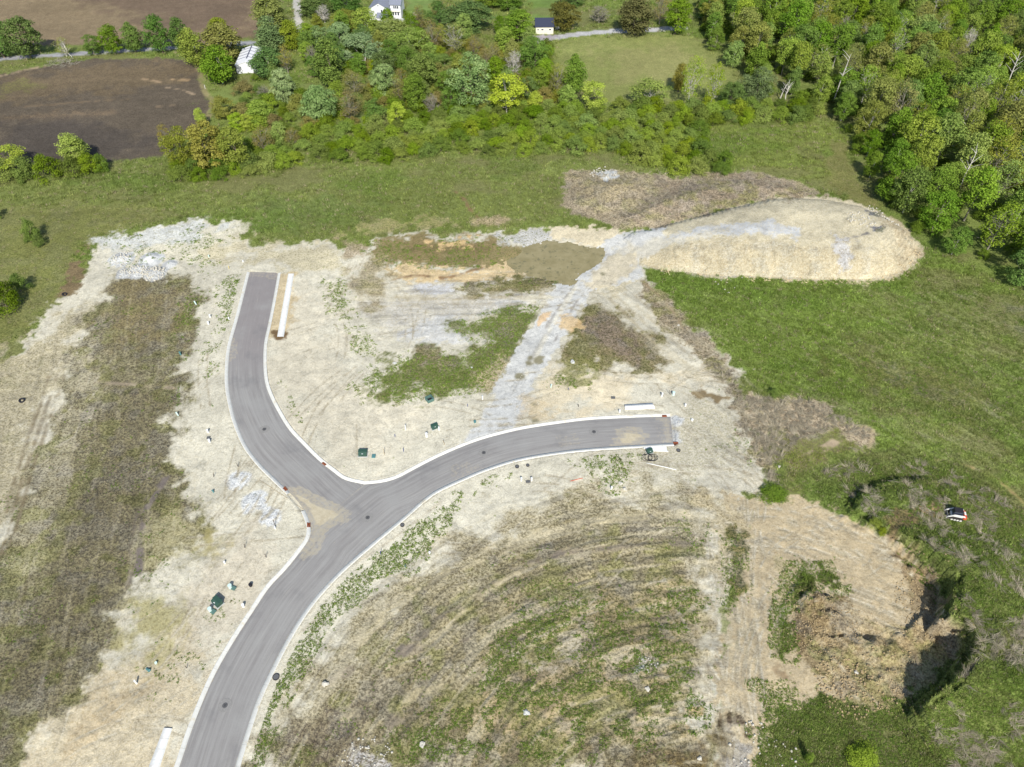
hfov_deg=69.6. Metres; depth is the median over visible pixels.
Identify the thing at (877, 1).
tree
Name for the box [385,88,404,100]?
shrub
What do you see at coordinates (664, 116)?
shrub
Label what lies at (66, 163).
shrub
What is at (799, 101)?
shrub
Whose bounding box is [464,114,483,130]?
shrub
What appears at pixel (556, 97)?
shrub
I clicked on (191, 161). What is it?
shrub
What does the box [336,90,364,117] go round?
tree
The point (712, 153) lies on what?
shrub
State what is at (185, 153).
tree
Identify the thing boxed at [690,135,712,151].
shrub
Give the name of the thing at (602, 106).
shrub
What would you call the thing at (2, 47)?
tree
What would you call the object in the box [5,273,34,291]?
shrub
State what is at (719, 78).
tree
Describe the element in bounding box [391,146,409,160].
shrub
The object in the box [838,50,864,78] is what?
tree
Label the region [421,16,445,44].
tree
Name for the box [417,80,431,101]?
tree
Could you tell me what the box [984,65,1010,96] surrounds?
tree
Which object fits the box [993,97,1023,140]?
tree
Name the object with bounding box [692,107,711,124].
shrub
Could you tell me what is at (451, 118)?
shrub
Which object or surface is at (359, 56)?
tree
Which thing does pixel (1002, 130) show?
tree
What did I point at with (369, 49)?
tree
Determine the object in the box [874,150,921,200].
tree
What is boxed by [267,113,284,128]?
shrub
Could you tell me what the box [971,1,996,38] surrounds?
tree
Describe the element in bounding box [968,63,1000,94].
tree
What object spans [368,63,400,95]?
tree
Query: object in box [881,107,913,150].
tree
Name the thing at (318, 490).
road
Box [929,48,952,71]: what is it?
tree
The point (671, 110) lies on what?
shrub
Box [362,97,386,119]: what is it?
tree
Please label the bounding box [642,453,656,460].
hose coil
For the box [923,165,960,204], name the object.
tree
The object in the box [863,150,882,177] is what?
tree
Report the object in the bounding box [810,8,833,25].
tree
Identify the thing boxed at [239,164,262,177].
shrub
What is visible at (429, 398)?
concrete vault
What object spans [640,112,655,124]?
shrub
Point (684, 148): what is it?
shrub
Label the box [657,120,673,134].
shrub
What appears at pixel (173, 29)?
tree
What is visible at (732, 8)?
tree
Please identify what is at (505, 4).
tree
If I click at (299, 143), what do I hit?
shrub
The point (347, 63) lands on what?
shrub
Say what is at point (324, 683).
concrete chunk
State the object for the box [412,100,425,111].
shrub
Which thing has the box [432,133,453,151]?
shrub
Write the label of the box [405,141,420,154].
shrub
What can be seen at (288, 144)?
shrub
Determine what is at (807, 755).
shrub
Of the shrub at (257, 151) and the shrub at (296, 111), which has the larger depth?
the shrub at (296, 111)
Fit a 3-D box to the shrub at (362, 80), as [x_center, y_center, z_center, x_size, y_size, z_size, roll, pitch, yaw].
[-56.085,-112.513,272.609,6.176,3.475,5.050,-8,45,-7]
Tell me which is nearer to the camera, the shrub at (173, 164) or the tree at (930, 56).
the shrub at (173, 164)
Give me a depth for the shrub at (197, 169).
223.28 m
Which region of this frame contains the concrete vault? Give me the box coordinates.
[425,394,433,403]
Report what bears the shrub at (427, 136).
on the ground at (116, 108)
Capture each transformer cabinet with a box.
[211,595,224,609]
[358,449,367,457]
[430,422,437,430]
[645,447,653,454]
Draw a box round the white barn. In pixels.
[235,45,260,73]
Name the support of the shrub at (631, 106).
on the ground at (116, 108)
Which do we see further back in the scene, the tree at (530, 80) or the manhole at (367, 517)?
the tree at (530, 80)
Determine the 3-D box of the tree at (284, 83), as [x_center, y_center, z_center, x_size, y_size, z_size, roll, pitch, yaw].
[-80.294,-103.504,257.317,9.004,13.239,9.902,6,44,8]
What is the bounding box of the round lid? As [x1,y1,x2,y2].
[272,673,279,679]
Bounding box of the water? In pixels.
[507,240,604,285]
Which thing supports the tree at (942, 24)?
on the ground at (116, 108)
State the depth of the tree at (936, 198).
199.31 m
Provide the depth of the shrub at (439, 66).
276.79 m
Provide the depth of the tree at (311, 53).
280.25 m
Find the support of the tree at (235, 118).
on the ground at (116, 108)
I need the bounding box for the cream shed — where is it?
[534,18,553,33]
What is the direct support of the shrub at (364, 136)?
on the ground at (116, 108)
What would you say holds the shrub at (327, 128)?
on the ground at (116, 108)
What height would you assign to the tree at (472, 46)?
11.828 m
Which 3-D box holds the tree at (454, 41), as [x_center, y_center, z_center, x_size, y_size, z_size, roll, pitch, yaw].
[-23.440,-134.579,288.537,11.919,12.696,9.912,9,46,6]
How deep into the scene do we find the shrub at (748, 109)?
252.53 m
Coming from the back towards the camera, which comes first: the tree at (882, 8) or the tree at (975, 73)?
the tree at (882, 8)
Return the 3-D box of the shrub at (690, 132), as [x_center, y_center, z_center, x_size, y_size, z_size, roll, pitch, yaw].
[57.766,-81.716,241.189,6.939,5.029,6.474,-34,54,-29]
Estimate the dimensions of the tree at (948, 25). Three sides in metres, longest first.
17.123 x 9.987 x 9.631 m
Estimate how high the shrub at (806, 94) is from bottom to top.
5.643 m
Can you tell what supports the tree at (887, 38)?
on the ground at (116, 108)
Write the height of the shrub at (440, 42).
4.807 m
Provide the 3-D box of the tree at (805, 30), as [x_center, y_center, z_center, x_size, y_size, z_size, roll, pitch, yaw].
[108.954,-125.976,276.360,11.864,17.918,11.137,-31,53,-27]
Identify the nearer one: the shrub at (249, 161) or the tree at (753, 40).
the shrub at (249, 161)
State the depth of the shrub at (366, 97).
256.42 m
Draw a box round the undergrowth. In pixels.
[698,0,1023,259]
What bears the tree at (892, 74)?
on the ground at (116, 108)
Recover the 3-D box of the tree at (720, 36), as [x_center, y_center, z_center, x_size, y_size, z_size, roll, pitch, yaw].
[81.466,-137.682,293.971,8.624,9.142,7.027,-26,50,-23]
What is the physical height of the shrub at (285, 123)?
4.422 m
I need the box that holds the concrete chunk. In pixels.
[322,681,328,686]
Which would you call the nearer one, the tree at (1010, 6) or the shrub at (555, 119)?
the shrub at (555, 119)
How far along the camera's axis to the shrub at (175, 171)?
222.25 m
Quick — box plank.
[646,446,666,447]
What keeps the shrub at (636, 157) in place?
on the ground at (116, 108)
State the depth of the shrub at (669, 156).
229.63 m
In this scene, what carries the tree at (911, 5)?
on the ground at (116, 108)
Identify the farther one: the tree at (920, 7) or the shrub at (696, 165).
the tree at (920, 7)
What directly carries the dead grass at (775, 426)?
on the ground at (116, 108)
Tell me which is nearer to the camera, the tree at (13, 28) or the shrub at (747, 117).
the shrub at (747, 117)
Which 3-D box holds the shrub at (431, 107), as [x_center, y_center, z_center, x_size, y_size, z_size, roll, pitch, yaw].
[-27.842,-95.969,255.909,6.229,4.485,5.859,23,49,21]
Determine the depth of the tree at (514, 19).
296.93 m
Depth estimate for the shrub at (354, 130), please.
243.82 m
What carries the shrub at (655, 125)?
on the ground at (116, 108)
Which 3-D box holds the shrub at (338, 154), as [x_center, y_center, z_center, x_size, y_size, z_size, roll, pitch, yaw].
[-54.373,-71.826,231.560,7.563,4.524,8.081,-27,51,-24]
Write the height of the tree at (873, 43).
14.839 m
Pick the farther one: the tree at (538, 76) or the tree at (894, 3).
the tree at (894, 3)
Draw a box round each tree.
[0,15,45,57]
[0,21,16,57]
[0,143,26,170]
[51,36,70,56]
[53,132,90,164]
[80,34,101,54]
[96,23,121,53]
[119,21,144,52]
[140,13,171,52]
[156,123,173,149]
[157,125,201,165]
[167,16,186,49]
[173,27,205,66]
[184,119,228,168]
[193,107,206,126]
[197,44,235,84]
[198,22,243,60]
[207,17,229,37]
[207,95,234,118]
[212,125,249,165]
[226,112,245,131]
[239,114,253,131]
[246,46,282,77]
[246,99,274,126]
[248,0,287,29]
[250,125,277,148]
[251,15,286,52]
[256,85,269,99]
[266,58,279,79]
[268,67,296,102]
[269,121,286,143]
[275,43,295,72]
[277,19,299,49]
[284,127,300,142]
[294,22,317,44]
[295,30,316,50]
[296,0,333,15]
[297,41,314,60]
[298,84,339,121]
[304,55,319,75]
[305,25,326,47]
[306,45,315,65]
[308,35,343,84]
[310,13,322,34]
[316,4,329,22]
[326,21,351,46]
[326,32,341,52]
[326,46,350,72]
[328,0,361,10]
[328,8,356,30]
[333,10,351,35]
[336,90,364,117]
[338,71,365,93]
[339,31,384,66]
[340,43,355,60]
[343,68,355,86]
[348,52,367,74]
[350,7,377,35]
[351,24,371,44]
[352,36,360,52]
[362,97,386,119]
[367,59,386,72]
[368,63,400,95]
[370,17,413,43]
[370,50,397,79]
[372,29,384,51]
[379,7,395,31]
[381,39,397,56]
[386,101,405,125]
[387,27,433,51]
[388,74,403,100]
[393,41,421,67]
[394,68,408,86]
[396,45,416,76]
[401,72,427,111]
[402,53,439,85]
[403,13,419,34]
[411,4,426,26]
[413,27,426,44]
[417,9,429,24]
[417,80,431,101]
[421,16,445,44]
[421,42,436,57]
[422,53,438,65]
[422,92,440,112]
[426,0,447,25]
[428,0,448,13]
[434,53,452,69]
[434,71,455,95]
[436,23,445,41]
[437,0,497,34]
[439,22,466,49]
[439,85,462,108]
[443,51,490,105]
[450,53,464,73]
[455,12,472,39]
[462,64,475,84]
[466,36,482,58]
[468,33,485,48]
[475,0,500,7]
[480,48,490,76]
[485,72,528,112]
[486,40,502,70]
[486,55,502,85]
[492,0,523,8]
[492,29,510,49]
[493,15,504,30]
[493,26,514,53]
[497,82,513,105]
[498,69,517,88]
[499,9,534,40]
[503,38,519,64]
[506,48,520,73]
[517,37,552,71]
[520,35,536,59]
[520,76,538,97]
[521,26,537,48]
[525,66,548,86]
[527,90,542,110]
[534,57,552,77]
[548,0,582,30]
[548,63,566,89]
[557,84,577,105]
[561,0,585,6]
[561,53,588,93]
[579,80,606,108]
[590,5,610,22]
[617,0,656,35]
[629,77,673,103]
[652,0,672,24]
[661,0,692,33]
[671,63,687,91]
[681,55,707,98]
[698,0,714,16]
[699,0,722,23]
[705,11,722,38]
[705,62,725,97]
[706,0,725,28]
[706,27,725,49]
[719,81,748,106]
[720,0,731,17]
[722,39,745,67]
[726,0,745,25]
[728,25,749,59]
[731,0,755,26]
[732,6,762,41]
[737,66,778,101]
[744,41,770,78]
[746,21,772,52]
[750,0,764,21]
[756,63,773,84]
[758,22,776,46]
[761,0,788,23]
[763,10,780,32]
[769,0,789,13]
[775,35,800,74]
[776,27,796,49]
[778,2,812,38]
[784,0,814,37]
[784,81,793,97]
[785,22,820,61]
[786,66,802,94]
[789,41,813,82]
[804,15,829,55]
[804,20,834,65]
[805,0,818,23]
[809,42,833,78]
[810,0,834,20]
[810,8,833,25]
[810,51,833,85]
[810,75,833,103]
[812,0,830,16]
[827,13,842,42]
[827,20,857,67]
[829,66,861,100]
[830,0,846,25]
[830,0,857,38]
[833,80,862,108]
[833,91,858,120]
[834,49,850,97]
[837,15,851,39]
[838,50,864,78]
[841,20,861,55]
[842,42,866,69]
[845,0,873,22]
[854,100,891,138]
[855,63,882,102]
[858,21,885,69]
[860,15,875,35]
[860,40,881,68]
[861,76,897,121]
[861,128,883,155]
[863,41,897,87]
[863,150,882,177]
[866,0,895,37]
[870,0,889,22]
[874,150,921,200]
[875,68,905,106]
[877,16,906,44]
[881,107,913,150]
[881,137,913,173]
[882,63,907,97]
[884,31,897,51]
[884,51,906,74]
[885,26,913,63]
[886,0,899,22]
[888,8,912,32]
[888,77,919,115]
[889,166,933,212]
[891,10,914,51]
[894,78,924,110]
[897,113,941,153]
[898,0,909,8]
[898,53,927,80]
[900,24,925,64]
[901,13,939,48]
[903,31,938,77]
[905,0,926,15]
[905,67,933,100]
[908,40,939,83]
[909,133,946,171]
[912,0,936,18]
[912,100,931,119]
[912,108,940,152]
[914,1,938,21]
[917,189,961,237]
[918,72,948,110]
[920,21,943,44]
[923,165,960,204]
[926,95,960,115]
[928,57,958,102]
[929,29,951,58]
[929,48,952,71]
[931,107,953,138]
[932,111,970,166]
[933,161,968,195]
[934,8,953,43]
[935,0,960,12]
[937,3,957,27]
[937,10,950,28]
[937,52,962,85]
[940,225,973,256]
[942,84,971,110]
[944,0,969,23]
[945,25,965,53]
[946,37,971,65]
[947,66,989,103]
[951,19,968,39]
[952,52,975,87]
[952,94,987,146]
[953,132,994,184]
[956,27,978,55]
[956,163,1001,220]
[958,86,992,120]
[958,111,986,160]
[959,0,979,18]
[960,144,982,187]
[964,13,983,38]
[967,29,1003,70]
[967,120,1014,167]
[968,50,1003,92]
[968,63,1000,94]
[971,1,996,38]
[973,0,1001,28]
[975,97,997,128]
[975,133,1023,184]
[977,22,1002,59]
[977,200,1023,249]
[981,43,1020,82]
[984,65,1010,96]
[985,79,1019,127]
[986,22,1006,34]
[988,115,1022,150]
[990,158,1023,210]
[991,33,1013,59]
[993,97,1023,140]
[995,0,1023,26]
[998,72,1023,114]
[999,14,1020,40]
[1002,188,1023,235]
[1003,72,1023,105]
[1004,51,1023,90]
[1004,249,1023,286]
[1005,37,1023,62]
[1005,160,1023,194]
[1006,9,1023,35]
[1008,142,1023,168]
[1010,55,1023,78]
[1012,41,1023,68]
[1013,220,1023,248]
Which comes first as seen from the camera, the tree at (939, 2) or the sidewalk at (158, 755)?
the sidewalk at (158, 755)
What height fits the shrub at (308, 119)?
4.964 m
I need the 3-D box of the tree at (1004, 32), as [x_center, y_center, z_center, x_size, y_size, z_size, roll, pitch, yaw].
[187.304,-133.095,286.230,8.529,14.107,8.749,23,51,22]
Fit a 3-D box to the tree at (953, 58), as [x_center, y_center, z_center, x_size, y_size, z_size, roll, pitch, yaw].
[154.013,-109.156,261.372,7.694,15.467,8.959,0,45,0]
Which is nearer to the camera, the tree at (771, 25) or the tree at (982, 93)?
the tree at (982, 93)
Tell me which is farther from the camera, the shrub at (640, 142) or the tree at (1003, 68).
the tree at (1003, 68)
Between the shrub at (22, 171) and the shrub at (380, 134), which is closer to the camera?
the shrub at (22, 171)
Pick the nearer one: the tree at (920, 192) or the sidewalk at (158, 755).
the sidewalk at (158, 755)
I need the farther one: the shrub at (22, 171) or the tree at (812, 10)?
the tree at (812, 10)
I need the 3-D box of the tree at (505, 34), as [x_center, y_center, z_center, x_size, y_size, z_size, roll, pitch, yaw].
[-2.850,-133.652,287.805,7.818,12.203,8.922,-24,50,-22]
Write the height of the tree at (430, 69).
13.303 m
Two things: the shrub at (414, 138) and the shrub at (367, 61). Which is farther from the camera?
the shrub at (367, 61)
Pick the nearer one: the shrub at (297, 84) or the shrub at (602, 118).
the shrub at (602, 118)
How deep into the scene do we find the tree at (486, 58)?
272.01 m
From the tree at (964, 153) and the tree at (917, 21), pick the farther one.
the tree at (917, 21)
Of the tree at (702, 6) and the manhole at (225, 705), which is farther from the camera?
the tree at (702, 6)
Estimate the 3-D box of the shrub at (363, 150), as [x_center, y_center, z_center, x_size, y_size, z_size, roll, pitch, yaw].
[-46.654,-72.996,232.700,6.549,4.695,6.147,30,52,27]
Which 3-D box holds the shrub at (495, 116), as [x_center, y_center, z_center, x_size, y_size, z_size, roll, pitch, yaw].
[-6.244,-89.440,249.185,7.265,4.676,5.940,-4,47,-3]
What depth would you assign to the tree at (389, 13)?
301.39 m
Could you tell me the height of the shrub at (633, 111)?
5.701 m
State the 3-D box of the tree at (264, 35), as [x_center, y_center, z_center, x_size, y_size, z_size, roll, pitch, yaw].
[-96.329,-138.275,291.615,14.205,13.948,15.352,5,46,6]
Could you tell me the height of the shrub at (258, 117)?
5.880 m
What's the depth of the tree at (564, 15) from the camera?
306.54 m
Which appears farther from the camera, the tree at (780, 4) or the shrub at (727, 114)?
the tree at (780, 4)
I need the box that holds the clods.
[763,513,974,719]
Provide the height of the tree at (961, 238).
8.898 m
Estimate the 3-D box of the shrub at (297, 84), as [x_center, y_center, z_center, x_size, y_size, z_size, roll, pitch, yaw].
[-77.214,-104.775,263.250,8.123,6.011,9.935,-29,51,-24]
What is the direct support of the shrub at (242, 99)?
on the ground at (116, 108)
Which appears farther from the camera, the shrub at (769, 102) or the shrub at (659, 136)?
the shrub at (769, 102)
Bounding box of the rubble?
[109,166,899,766]
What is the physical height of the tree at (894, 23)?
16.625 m
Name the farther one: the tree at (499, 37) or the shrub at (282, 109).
the tree at (499, 37)
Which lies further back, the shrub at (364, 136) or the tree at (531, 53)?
the tree at (531, 53)
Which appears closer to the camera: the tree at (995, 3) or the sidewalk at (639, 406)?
the sidewalk at (639, 406)
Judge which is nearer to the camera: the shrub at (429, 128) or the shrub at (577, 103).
the shrub at (429, 128)
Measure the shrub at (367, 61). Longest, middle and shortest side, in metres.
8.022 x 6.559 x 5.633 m
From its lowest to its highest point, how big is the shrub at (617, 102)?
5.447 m
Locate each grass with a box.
[0,0,1023,766]
[567,170,1023,766]
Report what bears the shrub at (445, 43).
on the ground at (116, 108)
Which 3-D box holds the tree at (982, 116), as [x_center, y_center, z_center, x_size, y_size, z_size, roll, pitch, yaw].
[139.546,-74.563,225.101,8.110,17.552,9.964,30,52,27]
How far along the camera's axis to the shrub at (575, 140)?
234.06 m
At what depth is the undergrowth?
245.74 m
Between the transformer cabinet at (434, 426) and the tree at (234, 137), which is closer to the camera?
the transformer cabinet at (434, 426)
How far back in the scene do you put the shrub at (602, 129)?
241.58 m
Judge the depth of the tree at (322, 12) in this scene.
316.10 m
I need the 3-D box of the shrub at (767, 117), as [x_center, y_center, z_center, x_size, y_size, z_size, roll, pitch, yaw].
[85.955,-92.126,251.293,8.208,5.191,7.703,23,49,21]
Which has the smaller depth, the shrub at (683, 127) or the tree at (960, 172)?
the tree at (960, 172)
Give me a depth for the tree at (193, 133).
221.89 m
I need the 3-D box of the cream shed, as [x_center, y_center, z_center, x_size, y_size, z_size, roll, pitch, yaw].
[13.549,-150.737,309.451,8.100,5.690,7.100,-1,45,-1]
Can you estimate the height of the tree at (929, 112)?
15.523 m
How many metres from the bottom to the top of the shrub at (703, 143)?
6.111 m
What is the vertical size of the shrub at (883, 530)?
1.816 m
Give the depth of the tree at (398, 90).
255.24 m
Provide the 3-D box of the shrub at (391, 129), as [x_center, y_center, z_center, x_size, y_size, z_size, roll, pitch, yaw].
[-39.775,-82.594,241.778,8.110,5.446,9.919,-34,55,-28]
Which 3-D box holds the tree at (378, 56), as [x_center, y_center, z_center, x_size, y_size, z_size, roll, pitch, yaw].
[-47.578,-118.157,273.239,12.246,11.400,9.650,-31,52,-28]
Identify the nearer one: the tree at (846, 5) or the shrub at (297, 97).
the shrub at (297, 97)
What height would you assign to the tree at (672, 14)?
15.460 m
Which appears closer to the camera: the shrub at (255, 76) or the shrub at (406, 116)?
the shrub at (406, 116)
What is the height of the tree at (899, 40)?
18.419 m
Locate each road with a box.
[179,416,672,766]
[228,272,363,527]
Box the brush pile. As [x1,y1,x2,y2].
[43,56,81,67]
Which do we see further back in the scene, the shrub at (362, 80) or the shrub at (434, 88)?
the shrub at (362, 80)
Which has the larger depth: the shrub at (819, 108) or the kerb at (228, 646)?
the shrub at (819, 108)
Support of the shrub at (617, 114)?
on the ground at (116, 108)
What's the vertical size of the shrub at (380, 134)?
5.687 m
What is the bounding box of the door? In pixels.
[242,66,250,72]
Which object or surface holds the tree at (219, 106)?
on the ground at (116, 108)
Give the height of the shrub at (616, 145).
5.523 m
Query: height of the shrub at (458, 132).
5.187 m
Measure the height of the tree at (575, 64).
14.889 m
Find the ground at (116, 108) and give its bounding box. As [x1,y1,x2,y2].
[0,0,1023,766]
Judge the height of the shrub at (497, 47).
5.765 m
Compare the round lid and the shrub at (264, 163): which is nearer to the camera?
the round lid
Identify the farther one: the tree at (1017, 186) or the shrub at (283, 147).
the shrub at (283, 147)
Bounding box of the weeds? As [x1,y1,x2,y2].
[0,187,1023,766]
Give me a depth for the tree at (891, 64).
265.47 m
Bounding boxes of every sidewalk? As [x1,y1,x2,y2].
[149,728,171,766]
[277,274,293,336]
[624,403,654,409]
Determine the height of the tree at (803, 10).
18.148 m
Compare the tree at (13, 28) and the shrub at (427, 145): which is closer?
the shrub at (427, 145)
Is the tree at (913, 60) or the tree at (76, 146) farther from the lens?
the tree at (913, 60)
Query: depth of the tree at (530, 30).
287.36 m
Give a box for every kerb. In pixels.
[174,510,310,766]
[225,272,289,494]
[235,443,673,766]
[263,272,669,483]
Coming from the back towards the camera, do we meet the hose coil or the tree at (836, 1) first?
the tree at (836, 1)
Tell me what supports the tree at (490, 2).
on the ground at (116, 108)
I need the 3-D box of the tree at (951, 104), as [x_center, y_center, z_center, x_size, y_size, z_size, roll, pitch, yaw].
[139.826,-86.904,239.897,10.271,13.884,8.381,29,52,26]
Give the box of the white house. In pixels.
[368,0,404,23]
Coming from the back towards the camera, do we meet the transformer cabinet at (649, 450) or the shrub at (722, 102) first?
the shrub at (722, 102)
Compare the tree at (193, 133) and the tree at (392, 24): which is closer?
the tree at (193, 133)
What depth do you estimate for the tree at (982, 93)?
233.18 m
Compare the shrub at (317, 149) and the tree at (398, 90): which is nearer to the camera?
the shrub at (317, 149)
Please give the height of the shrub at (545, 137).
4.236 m
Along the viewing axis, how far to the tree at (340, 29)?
293.29 m
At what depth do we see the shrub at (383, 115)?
249.96 m
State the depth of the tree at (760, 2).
302.66 m
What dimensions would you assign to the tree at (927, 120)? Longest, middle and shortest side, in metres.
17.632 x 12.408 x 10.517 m
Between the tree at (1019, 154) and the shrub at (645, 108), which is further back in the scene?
the shrub at (645, 108)
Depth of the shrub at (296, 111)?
251.25 m
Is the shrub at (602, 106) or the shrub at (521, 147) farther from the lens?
the shrub at (602, 106)
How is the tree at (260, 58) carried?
on the ground at (116, 108)
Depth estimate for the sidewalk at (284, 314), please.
181.25 m
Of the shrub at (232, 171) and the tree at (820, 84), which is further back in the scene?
the tree at (820, 84)
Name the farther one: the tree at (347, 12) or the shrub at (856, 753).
the tree at (347, 12)
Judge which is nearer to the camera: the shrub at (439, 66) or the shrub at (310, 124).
the shrub at (310, 124)
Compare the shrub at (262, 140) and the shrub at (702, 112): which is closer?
the shrub at (262, 140)
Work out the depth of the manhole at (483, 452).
148.50 m
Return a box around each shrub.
[0,159,16,182]
[0,280,23,319]
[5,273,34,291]
[8,155,37,185]
[19,217,41,242]
[31,153,67,185]
[31,233,46,247]
[54,155,82,178]
[76,150,107,174]
[89,153,109,173]
[165,164,196,182]
[166,159,191,176]
[183,157,206,176]
[188,166,207,182]
[203,154,232,173]
[209,166,227,181]
[226,161,242,176]
[229,80,257,95]
[232,101,247,113]
[236,150,260,168]
[238,96,250,107]
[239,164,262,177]
[240,91,251,98]
[243,137,259,152]
[245,99,275,112]
[250,73,259,80]
[250,84,264,97]
[250,113,267,132]
[251,150,279,174]
[252,147,264,156]
[253,132,273,149]
[255,92,265,99]
[260,92,281,109]
[261,144,282,160]
[264,133,282,148]
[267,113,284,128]
[273,151,294,169]
[276,106,289,119]
[276,145,294,154]
[278,101,287,112]
[278,120,291,129]
[280,136,295,151]
[282,112,296,124]
[285,82,303,91]
[285,88,306,105]
[286,92,310,111]
[287,150,304,165]
[289,125,307,139]
[291,138,314,150]
[292,105,305,117]
[296,125,320,140]
[298,114,319,127]
[301,122,316,137]
[308,134,330,147]
[309,144,331,163]
[314,114,335,129]
[315,109,337,125]
[318,123,336,138]
[321,140,339,153]
[327,147,353,163]
[328,79,348,96]
[330,103,343,117]
[331,121,357,137]
[332,131,348,143]
[333,134,361,152]
[338,109,349,120]
[342,59,358,69]
[342,92,364,111]
[343,118,354,130]
[344,78,354,91]
[347,115,359,124]
[351,122,367,137]
[351,137,367,150]
[353,131,373,144]
[355,75,368,84]
[356,145,372,160]
[359,93,372,110]
[360,86,371,95]
[361,111,372,123]
[362,140,388,164]
[364,59,375,73]
[364,121,387,140]
[364,130,390,147]
[365,112,384,130]
[367,90,382,100]
[369,84,388,96]
[375,96,389,108]
[376,147,393,165]
[378,108,395,125]
[379,123,403,140]
[380,135,407,151]
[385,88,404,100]
[385,95,406,112]
[386,118,406,131]
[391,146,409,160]
[397,131,407,146]
[399,77,408,92]
[399,113,417,128]
[400,116,426,136]
[405,129,421,142]
[405,133,421,147]
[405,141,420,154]
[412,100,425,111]
[414,131,439,151]
[415,110,430,125]
[418,142,438,158]
[422,125,435,139]
[424,101,439,114]
[426,116,439,127]
[427,90,446,105]
[428,85,440,94]
[428,108,449,123]
[432,34,445,47]
[432,117,450,133]
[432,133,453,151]
[433,62,443,74]
[436,45,445,54]
[436,128,451,141]
[442,36,459,47]
[443,61,461,77]
[444,113,465,127]
[445,48,460,55]
[446,128,470,146]
[447,121,466,139]
[448,51,460,65]
[449,104,467,121]
[454,139,473,153]
[459,39,470,49]
[460,96,477,110]
[460,118,478,136]
[463,107,478,119]
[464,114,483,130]
[468,138,485,152]
[476,109,492,121]
[478,101,488,109]
[479,117,493,132]
[479,129,497,142]
[480,144,495,158]
[481,103,496,113]
[484,136,505,147]
[485,112,502,127]
[487,46,506,60]
[487,81,498,92]
[489,103,504,121]
[492,64,512,80]
[492,123,511,137]
[494,141,511,157]
[496,112,516,128]
[499,56,506,67]
[502,130,520,148]
[508,63,520,73]
[509,112,529,125]
[512,99,529,109]
[512,124,532,142]
[513,93,527,102]
[516,103,528,116]
[516,142,533,157]
[517,116,537,131]
[520,70,533,80]
[520,128,541,149]
[523,103,546,122]
[524,83,532,99]
[529,86,555,104]
[532,112,549,126]
[532,141,550,155]
[540,123,553,138]
[540,133,553,145]
[541,98,554,113]
[542,38,554,46]
[544,44,555,54]
[546,71,563,84]
[546,77,564,90]
[546,88,560,102]
[546,105,567,123]
[546,114,562,128]
[548,126,566,140]
[549,137,566,152]
[553,119,575,133]
[555,100,568,113]
[558,135,587,156]
[560,104,579,119]
[562,132,575,146]
[565,99,587,113]
[566,115,580,129]
[574,111,599,134]
[575,129,591,139]
[578,136,599,152]
[580,122,596,136]
[587,105,600,122]
[587,132,608,148]
[588,100,606,113]
[593,125,609,140]
[596,113,612,127]
[600,117,622,133]
[603,125,624,145]
[606,108,631,126]
[606,133,623,150]
[608,95,630,111]
[614,140,632,156]
[617,117,639,129]
[618,129,642,146]
[619,125,635,138]
[622,107,640,126]
[624,104,636,109]
[625,144,652,167]
[627,138,645,154]
[632,95,655,114]
[636,126,655,140]
[637,103,657,117]
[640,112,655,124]
[640,140,666,160]
[644,118,658,131]
[644,121,664,141]
[647,93,665,112]
[647,152,663,166]
[651,131,670,144]
[654,111,672,126]
[656,144,672,160]
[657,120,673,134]
[660,153,679,167]
[662,103,680,116]
[662,140,676,152]
[665,155,693,177]
[666,126,685,146]
[668,100,684,112]
[671,115,681,126]
[673,104,694,121]
[674,142,693,156]
[676,125,687,136]
[677,136,696,149]
[680,127,698,140]
[682,115,696,125]
[683,138,717,156]
[685,96,703,114]
[686,104,709,116]
[686,149,701,163]
[686,154,710,175]
[687,118,710,136]
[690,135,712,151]
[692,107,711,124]
[699,148,717,164]
[702,93,714,105]
[703,101,721,118]
[705,111,724,128]
[711,150,733,171]
[711,161,732,174]
[713,109,738,122]
[715,99,730,111]
[728,97,747,115]
[736,110,755,125]
[738,106,756,116]
[739,96,761,114]
[752,105,774,122]
[755,482,789,506]
[756,97,776,112]
[769,388,778,398]
[771,104,789,123]
[773,97,787,107]
[783,105,809,125]
[785,97,808,112]
[790,89,811,106]
[795,103,814,122]
[803,753,814,763]
[806,96,818,110]
[810,101,827,115]
[844,736,879,766]
[868,515,882,529]
[878,527,887,536]
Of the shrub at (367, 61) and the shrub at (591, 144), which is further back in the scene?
the shrub at (367, 61)
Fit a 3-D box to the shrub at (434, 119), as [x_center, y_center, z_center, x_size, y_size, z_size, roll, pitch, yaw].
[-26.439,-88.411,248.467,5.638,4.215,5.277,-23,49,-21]
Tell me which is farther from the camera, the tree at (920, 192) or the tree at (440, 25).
the tree at (440, 25)
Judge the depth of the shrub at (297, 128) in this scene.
240.36 m
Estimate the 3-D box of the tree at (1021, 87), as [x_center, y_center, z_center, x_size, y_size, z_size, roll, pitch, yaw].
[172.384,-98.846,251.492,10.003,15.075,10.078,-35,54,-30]
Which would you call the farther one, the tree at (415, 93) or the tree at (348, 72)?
the tree at (348, 72)
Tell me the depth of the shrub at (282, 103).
256.06 m
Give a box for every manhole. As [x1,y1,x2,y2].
[218,698,231,711]
[259,425,269,432]
[362,513,372,521]
[479,449,488,456]
[589,428,598,435]
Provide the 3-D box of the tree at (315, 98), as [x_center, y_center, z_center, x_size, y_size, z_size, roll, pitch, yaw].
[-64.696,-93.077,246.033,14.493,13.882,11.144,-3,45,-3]

